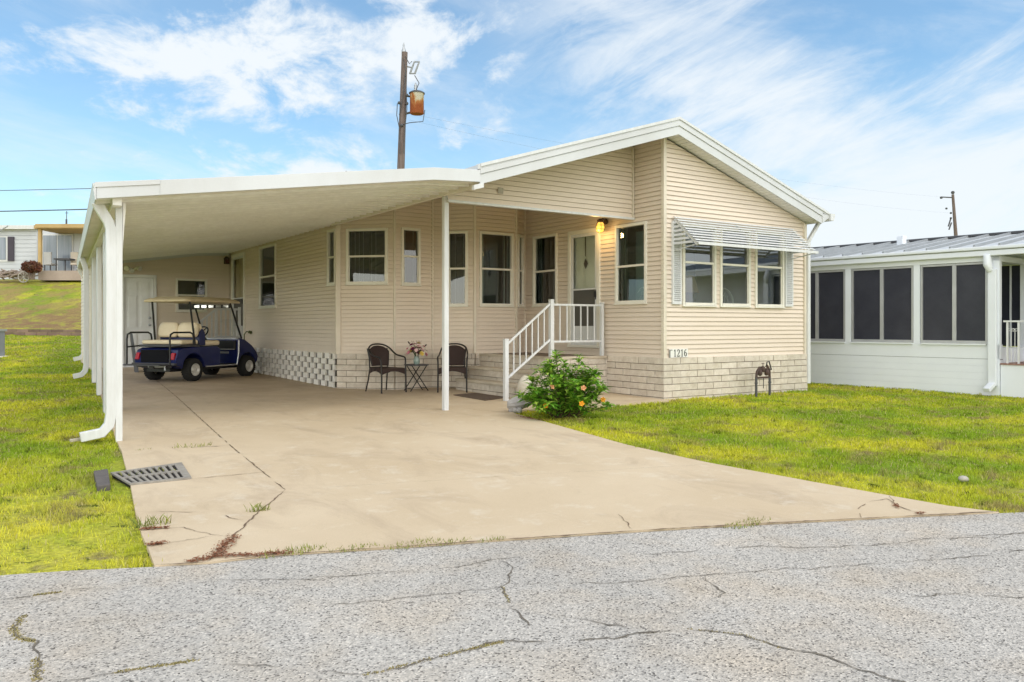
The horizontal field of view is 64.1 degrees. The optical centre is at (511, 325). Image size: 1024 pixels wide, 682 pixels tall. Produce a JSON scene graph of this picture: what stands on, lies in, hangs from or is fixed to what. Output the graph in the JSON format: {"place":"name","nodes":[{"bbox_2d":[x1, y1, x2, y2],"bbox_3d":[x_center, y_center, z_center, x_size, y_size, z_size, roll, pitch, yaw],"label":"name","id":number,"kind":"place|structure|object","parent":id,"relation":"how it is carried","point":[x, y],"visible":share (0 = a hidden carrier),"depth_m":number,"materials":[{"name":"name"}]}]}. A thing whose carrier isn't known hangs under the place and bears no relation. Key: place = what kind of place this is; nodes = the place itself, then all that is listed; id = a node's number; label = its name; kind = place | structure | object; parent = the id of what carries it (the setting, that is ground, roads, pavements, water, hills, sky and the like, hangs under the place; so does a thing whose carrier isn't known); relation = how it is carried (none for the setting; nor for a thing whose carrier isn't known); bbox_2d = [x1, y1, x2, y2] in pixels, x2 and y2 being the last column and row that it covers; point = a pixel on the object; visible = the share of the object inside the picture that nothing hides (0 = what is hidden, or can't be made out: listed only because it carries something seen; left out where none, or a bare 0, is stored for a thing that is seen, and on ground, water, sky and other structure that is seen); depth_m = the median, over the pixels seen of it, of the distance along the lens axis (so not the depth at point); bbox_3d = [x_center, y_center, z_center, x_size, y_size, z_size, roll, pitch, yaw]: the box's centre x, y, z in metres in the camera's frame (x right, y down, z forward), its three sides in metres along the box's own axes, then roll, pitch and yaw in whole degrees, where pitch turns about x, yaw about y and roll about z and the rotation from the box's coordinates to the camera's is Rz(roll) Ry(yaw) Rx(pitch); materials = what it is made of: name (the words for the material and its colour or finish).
{"place":"outdoors","nodes":[
{"label":"outdoors","id":0,"kind":"place"},
{"bbox_2d":[0,211,83,280],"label":"house","id":1,"kind":"structure","parent":0,"point":[19,244],"depth_m":43.11,"materials":[{"name":"white"}]},
{"bbox_2d":[0,236,7,261],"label":"window frame","id":2,"kind":"structure","parent":1,"relation":"in","point":[6,260],"depth_m":43.12,"materials":[{"name":"white paint"}]},
{"bbox_2d":[44,252,55,270],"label":"patio chair","id":3,"kind":"object","parent":1,"relation":"on","point":[47,258],"visible":0.95,"depth_m":42.19,"materials":[{"name":"grey metal"}]},
{"bbox_2d":[54,258,74,270],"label":"patio table","id":4,"kind":"object","parent":1,"relation":"on","point":[64,259],"visible":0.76,"depth_m":41.74,"materials":[{"name":"grey metal"}]},
{"bbox_2d":[70,252,77,270],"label":"patio chair","id":5,"kind":"object","parent":1,"relation":"on","point":[74,255],"visible":0.56,"depth_m":42.19,"materials":[{"name":"grey metal"}]},
{"bbox_2d":[5,329,80,335],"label":"retaining wall","id":6,"kind":"structure","parent":0,"point":[36,332],"depth_m":31.70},
{"bbox_2d":[0,512,1023,681],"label":"road","id":7,"kind":"structure","parent":0,"point":[872,616],"depth_m":3.87,"materials":[{"name":"grey asphalt"}]},
{"bbox_2d":[8,586,780,681],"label":"crack moss","id":8,"kind":"object","parent":7,"relation":"on","point":[189,660],"visible":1,"depth_m":3.39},
{"bbox_2d":[7,532,1023,681],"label":"road cracks","id":9,"kind":"object","parent":7,"relation":"on","point":[33,647],"visible":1,"depth_m":3.72,"materials":[{"name":"grey asphalt"}]},
{"bbox_2d":[0,279,1023,574],"bbox_3d":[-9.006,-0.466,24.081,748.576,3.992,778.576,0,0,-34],"label":"ground","id":10,"kind":"structure","parent":0,"point":[30,303],"depth_m":8.09,"materials":[{"name":"green plant"}]},
{"bbox_2d":[0,329,6,357],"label":"air conditioner","id":11,"kind":"object","parent":10,"relation":"on","point":[2,342],"visible":0.71,"depth_m":23.37,"materials":[{"name":"metal"}]},
{"bbox_2d":[0,269,37,279],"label":"driftwood edging","id":12,"kind":"object","parent":10,"relation":"on","point":[11,273],"visible":0.81,"depth_m":40.76,"materials":[{"name":"beige wood"}]},
{"bbox_2d":[18,271,28,282],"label":"wagon wheel","id":13,"kind":"object","parent":10,"relation":"on","point":[23,277],"visible":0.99,"depth_m":40.58,"materials":[{"name":"grey wood"}]},
{"bbox_2d":[21,260,42,279],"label":"dark red shrub","id":14,"kind":"object","parent":10,"relation":"on","point":[34,268],"visible":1,"depth_m":40.15,"materials":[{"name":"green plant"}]},
{"bbox_2d":[0,335,162,575],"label":"lawn grass","id":15,"kind":"structure","parent":10,"relation":"on","point":[57,437],"depth_m":8.76,"materials":[{"name":"green plant"}]},
{"bbox_2d":[70,436,105,441],"bbox_3d":[-4.650,1.231,8.968,0.045,0.040,0.399,0,0,31],"label":"splash strip","id":16,"kind":"object","parent":15,"relation":"on","point":[74,439],"visible":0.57,"depth_m":8.82,"materials":[{"name":"white concrete"}]},
{"bbox_2d":[93,469,109,490],"bbox_3d":[-3.444,1.307,6.858,0.115,0.084,0.789,0,0,-28],"label":"edging block","id":17,"kind":"object","parent":10,"relation":"on","point":[101,479],"depth_m":6.75,"materials":[{"name":"grey concrete"}]},
{"bbox_2d":[81,253,229,369],"bbox_3d":[-9.539,-0.355,21.912,3.370,3.310,2.600,0,0,-34],"label":"storage room","id":18,"kind":"object","parent":10,"relation":"on","point":[201,275],"visible":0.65,"depth_m":21.21,"materials":[{"name":"beige plastic"}]},
{"bbox_2d":[124,266,141,272],"bbox_3d":[-9.576,-1.424,20.634,0.427,0.167,0.237,0,0,-34],"label":"floodlight","id":19,"kind":"object","parent":18,"relation":"attached to","point":[132,270],"visible":1,"depth_m":20.64,"materials":[{"name":"white paint"}]},
{"bbox_2d":[123,274,156,366],"bbox_3d":[-9.514,-0.115,20.828,0.840,2.379,0.145,0,0,-34],"label":"door","id":20,"kind":"structure","parent":18,"relation":"in","point":[137,313],"depth_m":20.83,"materials":[{"name":"white paint"}]},
{"bbox_2d":[175,278,206,311],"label":"window","id":21,"kind":"structure","parent":18,"relation":"in","point":[184,287],"depth_m":22.08,"materials":[{"name":"clear glass"}]},
{"bbox_2d":[223,256,229,263],"bbox_3d":[-7.664,-1.760,21.955,0.156,0.200,0.171,0,0,-9],"label":"carport lantern","id":22,"kind":"object","parent":18,"relation":"attached to","point":[226,260],"visible":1,"depth_m":21.90,"materials":[{"name":"metal"}]},
{"bbox_2d":[396,43,424,168],"bbox_3d":[-4.306,-5.843,33.878,1.430,11.850,0.660,0,0,-3],"label":"utility pole","id":23,"kind":"object","parent":10,"relation":"on","point":[416,96],"visible":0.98,"depth_m":33.85,"materials":[{"name":"brown wood"}]},
{"bbox_2d":[0,209,86,211],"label":"power line","id":24,"kind":"object","parent":23,"relation":"attached to","point":[42,210],"visible":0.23,"depth_m":38.03,"materials":[{"name":"grey metal"}]},
{"bbox_2d":[0,188,90,190],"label":"power line","id":25,"kind":"object","parent":23,"relation":"attached to","point":[45,189],"visible":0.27,"depth_m":37.98,"materials":[{"name":"grey metal"}]},
{"bbox_2d":[507,396,530,412],"bbox_3d":[0.141,1.153,12.046,0.421,0.246,0.240,0,0,-6],"label":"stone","id":26,"kind":"object","parent":10,"relation":"on","point":[513,405],"visible":0.62,"depth_m":11.98,"materials":[{"name":"grey stone"}]},
{"bbox_2d":[229,117,834,398],"bbox_3d":[-2.397,-1.000,21.169,7.980,4.821,18.820,0,0,-34],"label":"mobile home","id":27,"kind":"object","parent":10,"relation":"on","point":[326,306],"visible":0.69,"depth_m":15.34,"materials":[{"name":"beige plastic"}]},
{"bbox_2d":[231,252,245,338],"bbox_3d":[-7.155,-0.739,21.458,0.155,2.308,1.180,0,0,-34],"label":"side door","id":28,"kind":"structure","parent":27,"relation":"in","point":[237,260],"depth_m":21.54,"materials":[{"name":"white paint"}]},
{"bbox_2d":[258,243,277,308],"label":"window","id":29,"kind":"structure","parent":27,"relation":"in","point":[267,253],"depth_m":19.94,"materials":[{"name":"clear glass"}]},
{"bbox_2d":[326,228,368,286],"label":"window","id":30,"kind":"structure","parent":27,"relation":"in","point":[331,234],"depth_m":16.19,"materials":[{"name":"clear glass"}]},
{"bbox_2d":[345,228,388,284],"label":"window","id":31,"kind":"structure","parent":27,"relation":"in","point":[378,256],"depth_m":15.96,"materials":[{"name":"clear glass"}]},
{"bbox_2d":[400,227,421,285],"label":"window","id":32,"kind":"structure","parent":27,"relation":"in","point":[410,240],"depth_m":16.00,"materials":[{"name":"clear glass"}]},
{"bbox_2d":[449,231,468,306],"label":"window","id":33,"kind":"structure","parent":27,"relation":"in","point":[455,237],"depth_m":16.32,"materials":[{"name":"clear glass"}]},
{"bbox_2d":[462,231,514,306],"bbox_3d":[-0.495,-1.111,16.462,0.824,1.483,0.750,0,0,-34],"label":"window","id":34,"kind":"structure","parent":27,"relation":"in","point":[507,269],"depth_m":16.41,"materials":[{"name":"clear glass"}]},
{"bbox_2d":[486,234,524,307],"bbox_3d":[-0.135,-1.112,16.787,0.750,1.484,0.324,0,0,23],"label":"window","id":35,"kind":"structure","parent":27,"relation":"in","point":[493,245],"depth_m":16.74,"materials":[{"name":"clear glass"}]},
{"bbox_2d":[531,233,557,306],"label":"window","id":36,"kind":"structure","parent":27,"relation":"in","point":[544,247],"depth_m":16.65,"materials":[{"name":"clear glass"}]},
{"bbox_2d":[567,227,601,347],"bbox_3d":[1.373,-0.699,15.307,0.155,2.208,0.935,0,0,-34],"label":"front door","id":37,"kind":"structure","parent":27,"relation":"in","point":[584,245],"depth_m":15.32,"materials":[{"name":"beige paint"}]},
{"bbox_2d":[596,218,607,232],"bbox_3d":[1.607,-1.802,14.690,0.227,0.276,0.171,0,0,-34],"label":"porch lamp","id":38,"kind":"object","parent":27,"relation":"attached to","point":[600,226],"visible":1,"depth_m":14.63,"materials":[{"name":"glass"}]},
{"bbox_2d":[638,287,643,299],"bbox_3d":[2.523,-0.201,14.690,0.422,1.001,0.483,0,0,-24],"label":"white chair","id":39,"kind":"object","parent":27,"relation":"in","point":[641,288],"visible":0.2,"depth_m":14.65,"materials":[{"name":"wicker"}]},
{"bbox_2d":[613,221,695,304],"bbox_3d":[2.553,-1.076,14.553,1.250,1.413,0.829,0,0,-34],"label":"window","id":40,"kind":"structure","parent":27,"relation":"in","point":[625,234],"depth_m":14.53,"materials":[{"name":"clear glass"}]},
{"bbox_2d":[636,223,717,306],"bbox_3d":[2.774,-1.029,14.675,0.839,1.408,1.650,0,0,-34],"label":"window","id":41,"kind":"structure","parent":27,"relation":"in","point":[706,255],"depth_m":14.39,"materials":[{"name":"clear glass"}]},
{"bbox_2d":[669,349,687,357],"bbox_3d":[2.799,0.460,13.720,0.435,0.144,0.018,0,0,-34],"label":"house number plate","id":42,"kind":"object","parent":27,"relation":"attached to","point":[674,353],"visible":1,"depth_m":13.70,"materials":[{"name":"grey metal"}]},
{"bbox_2d":[686,275,698,301],"bbox_3d":[3.084,-0.490,14.384,0.420,0.780,0.414,0,0,-34],"label":"table lamp","id":43,"kind":"object","parent":27,"relation":"in","point":[691,285],"visible":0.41,"depth_m":14.24,"materials":[{"name":"fabric"}]},
{"bbox_2d":[723,288,733,302],"bbox_3d":[3.716,-0.201,14.867,0.422,1.001,0.483,0,0,-44],"label":"white chair","id":44,"kind":"object","parent":27,"relation":"in","point":[730,294],"visible":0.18,"depth_m":14.89,"materials":[{"name":"wicker"}]},
{"bbox_2d":[718,227,751,307],"bbox_3d":[3.530,-1.029,15.185,0.819,1.408,1.650,0,0,-34],"label":"window","id":45,"kind":"structure","parent":27,"relation":"in","point":[735,262],"depth_m":14.88,"materials":[{"name":"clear glass"}]},
{"bbox_2d":[673,216,818,259],"bbox_3d":[4.139,-1.536,14.286,3.120,0.587,0.583,0,0,-34],"label":"awning","id":46,"kind":"object","parent":27,"relation":"attached to","point":[794,250],"depth_m":14.10,"materials":[{"name":"white paint"}]},
{"bbox_2d":[753,231,785,307],"bbox_3d":[4.302,-1.029,15.705,0.831,1.408,1.650,0,0,-34],"label":"window","id":47,"kind":"structure","parent":27,"relation":"in","point":[769,264],"depth_m":15.41,"materials":[{"name":"clear glass"}]},
{"bbox_2d":[512,349,616,417],"bbox_3d":[0.706,0.806,11.493,1.414,0.958,1.362,0,0,-34],"label":"flowering shrub","id":48,"kind":"object","parent":10,"relation":"on","point":[573,397],"visible":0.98,"depth_m":11.29,"materials":[{"name":"green plant"}]},
{"bbox_2d":[754,361,771,396],"bbox_3d":[4.415,0.936,14.377,0.420,0.627,0.080,0,0,-34],"label":"water pipe stand","id":49,"kind":"object","parent":10,"relation":"on","point":[766,370],"visible":0.98,"depth_m":14.36,"materials":[{"name":"grey metal"}]},
{"bbox_2d":[811,230,1023,397],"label":"neighbouring house","id":50,"kind":"structure","parent":10,"relation":"on","point":[923,304],"depth_m":15.78,"materials":[{"name":"grey metal"}]},
{"bbox_2d":[811,270,844,341],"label":"window","id":51,"kind":"structure","parent":50,"relation":"in","point":[827,287],"depth_m":17.23,"materials":[{"name":"glass"}]},
{"bbox_2d":[851,266,912,342],"bbox_3d":[7.400,-0.415,16.340,0.058,1.490,1.250,0,0,-40],"label":"window","id":52,"kind":"structure","parent":50,"relation":"in","point":[881,298],"depth_m":16.31,"materials":[{"name":"metal"}]},
{"bbox_2d":[921,262,986,343],"bbox_3d":[8.264,-0.415,15.294,0.058,1.490,1.185,0,0,-40],"label":"window","id":53,"kind":"structure","parent":50,"relation":"in","point":[953,296],"depth_m":15.26,"materials":[{"name":"metal"}]},
{"bbox_2d":[940,191,957,235],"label":"utility pole","id":54,"kind":"object","parent":10,"relation":"on","point":[954,215],"visible":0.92,"depth_m":64.91,"materials":[{"name":"brown wood"}]},
{"bbox_2d":[958,476,968,481],"bbox_3d":[3.909,1.325,7.076,0.100,0.053,0.081,0,0,-34],"label":"lawn stone","id":55,"kind":"object","parent":10,"relation":"on","point":[963,478],"visible":1,"depth_m":7.05,"materials":[{"name":"white stone"}]},
{"bbox_2d":[0,0,1023,246],"label":"sky","id":56,"kind":"structure","parent":0,"point":[910,100],"materials":[{"name":"blue"}]},
{"bbox_2d":[100,368,998,566],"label":"driveway","id":57,"kind":"structure","parent":0,"point":[306,447],"depth_m":7.01,"materials":[{"name":"concrete"}]},
{"bbox_2d":[130,333,138,371],"bbox_3d":[-9.031,0.650,19.540,0.594,0.940,0.132,0,0,44],"label":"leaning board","id":58,"kind":"object","parent":57,"relation":"on","point":[136,369],"visible":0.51,"depth_m":19.45,"materials":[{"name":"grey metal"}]},
{"bbox_2d":[120,513,172,529],"bbox_3d":[-2.404,1.276,5.368,0.320,0.084,0.162,0,0,-34],"label":"weed tuft","id":59,"kind":"object","parent":57,"relation":"on","point":[145,525],"visible":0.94,"depth_m":5.35,"materials":[{"name":"green plant"}]},
{"bbox_2d":[110,462,191,487],"bbox_3d":[-3.119,1.296,7.118,0.630,0.046,0.810,0,0,-34],"label":"drain grate","id":60,"kind":"object","parent":57,"relation":"on","point":[148,476],"visible":0.97,"depth_m":7.03,"materials":[{"name":"metal"}]},
{"bbox_2d":[123,296,257,380],"bbox_3d":[-7.000,0.266,18.037,1.240,1.799,3.070,0,0,20],"label":"golf cart","id":61,"kind":"object","parent":57,"relation":"on","point":[190,351],"visible":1,"depth_m":17.48,"materials":[{"name":"blue paint"}]},
{"bbox_2d":[172,442,211,447],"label":"weed tuft","id":62,"kind":"object","parent":57,"relation":"on","point":[191,444],"visible":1,"depth_m":8.62,"materials":[{"name":"plant"}]},
{"bbox_2d":[198,307,240,369],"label":"side door steps","id":63,"kind":"structure","parent":57,"relation":"on","point":[215,310],"depth_m":20.72,"materials":[{"name":"wood"}]},
{"bbox_2d":[243,502,270,511],"bbox_3d":[-1.796,1.284,5.808,0.208,0.068,0.109,0,0,-34],"label":"weed tuft","id":64,"kind":"object","parent":57,"relation":"on","point":[260,506],"visible":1,"depth_m":5.81,"materials":[{"name":"green plant"}]},
{"bbox_2d":[72,167,483,441],"bbox_3d":[-6.649,-0.425,16.210,4.985,3.424,15.286,0,0,-34],"label":"carport","id":65,"kind":"object","parent":57,"relation":"on","point":[133,219],"visible":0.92,"depth_m":11.21,"materials":[{"name":"metal"}]},
{"bbox_2d":[259,542,326,558],"bbox_3d":[-1.287,1.312,4.800,0.413,0.039,0.159,0,0,-34],"label":"weed tuft","id":66,"kind":"object","parent":57,"relation":"on","point":[301,548],"visible":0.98,"depth_m":4.80,"materials":[{"name":"green plant"}]},
{"bbox_2d":[328,542,379,552],"bbox_3d":[-0.939,1.319,4.877,0.314,0.028,0.118,0,0,-34],"label":"weed tuft","id":67,"kind":"object","parent":57,"relation":"on","point":[358,548],"visible":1,"depth_m":4.88,"materials":[{"name":"green plant"}]},
{"bbox_2d":[365,343,406,393],"bbox_3d":[-2.347,0.775,15.096,0.575,0.899,0.627,0,0,-42],"label":"patio chair","id":68,"kind":"object","parent":57,"relation":"on","point":[378,354],"visible":1,"depth_m":15.14,"materials":[{"name":"brown metal"}]},
{"bbox_2d":[384,536,443,549],"bbox_3d":[-0.601,1.320,4.976,0.411,0.028,0.162,0,0,-34],"label":"weed tuft","id":69,"kind":"object","parent":57,"relation":"on","point":[413,543],"visible":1,"depth_m":5.00,"materials":[{"name":"green plant"}]},
{"bbox_2d":[404,364,428,391],"bbox_3d":[-1.797,0.974,15.361,0.470,0.506,0.470,0,0,-34],"label":"folding side table","id":70,"kind":"object","parent":57,"relation":"on","point":[419,365],"visible":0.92,"depth_m":15.28,"materials":[{"name":"grey metal"}]},
{"bbox_2d":[413,356,419,363],"bbox_3d":[-1.789,0.646,15.331,0.124,0.150,0.124,0,0,-34],"label":"vase","id":71,"kind":"object","parent":70,"relation":"on","point":[416,360],"visible":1,"depth_m":15.29,"materials":[{"name":"green glass"}]},
{"bbox_2d":[406,341,427,355],"bbox_3d":[-1.775,0.476,15.329,0.443,0.393,0.404,0,0,-34],"label":"flower bouquet","id":72,"kind":"object","parent":71,"relation":"in","point":[416,350],"visible":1,"depth_m":15.28,"materials":[{"name":"pink plant"}]},
{"bbox_2d":[437,343,467,392],"bbox_3d":[-1.092,0.774,15.238,0.575,0.899,0.627,0,0,0],"label":"patio chair","id":73,"kind":"object","parent":57,"relation":"on","point":[457,354],"visible":0.82,"depth_m":15.43,"materials":[{"name":"brown wicker"}]},
{"bbox_2d":[438,536,470,544],"bbox_3d":[-0.356,1.321,5.044,0.261,0.027,0.105,0,0,-34],"label":"weed tuft","id":74,"kind":"object","parent":57,"relation":"on","point":[452,541],"visible":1,"depth_m":5.04,"materials":[{"name":"plant"}]},
{"bbox_2d":[453,393,502,400],"bbox_3d":[-0.543,1.227,14.181,0.520,0.036,1.120,0,0,-34],"label":"doormat","id":75,"kind":"object","parent":57,"relation":"on","point":[481,396],"visible":0.86,"depth_m":14.11,"materials":[{"name":"brown fabric"}]},
{"bbox_2d":[517,375,531,394],"bbox_3d":[0.217,1.012,13.479,0.260,0.391,0.262,0,0,-34],"label":"pale stone","id":76,"kind":"object","parent":57,"relation":"on","point":[522,386],"visible":0.45,"depth_m":13.38,"materials":[{"name":"white stone"}]},
{"bbox_2d":[455,352,606,397],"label":"porch steps","id":77,"kind":"structure","parent":57,"relation":"on","point":[486,376],"depth_m":14.68,"materials":[{"name":"brick"}]},
{"bbox_2d":[503,299,603,400],"bbox_3d":[0.756,0.405,14.141,2.149,1.720,0.080,0,0,-34],"label":"porch handrail","id":78,"kind":"object","parent":77,"relation":"on","point":[507,342],"visible":0.96,"depth_m":14.04,"materials":[{"name":"white paint"}]},
{"bbox_2d":[139,415,923,561],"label":"leaf litter","id":79,"kind":"object","parent":57,"relation":"on","point":[226,543],"visible":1,"depth_m":4.79,"materials":[{"name":"brown plant"}]},
{"bbox_2d":[137,386,994,563],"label":"driveway joints","id":80,"kind":"object","parent":57,"relation":"on","point":[244,525],"visible":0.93,"depth_m":5.46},
{"bbox_2d":[723,516,770,528],"bbox_3d":[1.595,1.327,5.536,0.454,0.032,0.170,0,0,-34],"label":"weed tuft","id":81,"kind":"object","parent":57,"relation":"on","point":[757,523],"visible":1,"depth_m":5.51,"materials":[{"name":"green plant"}]},
{"bbox_2d":[516,382,1023,513],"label":"lawn grass","id":82,"kind":"structure","parent":0,"point":[971,410],"depth_m":9.78,"materials":[{"name":"green plant"}]}
]}

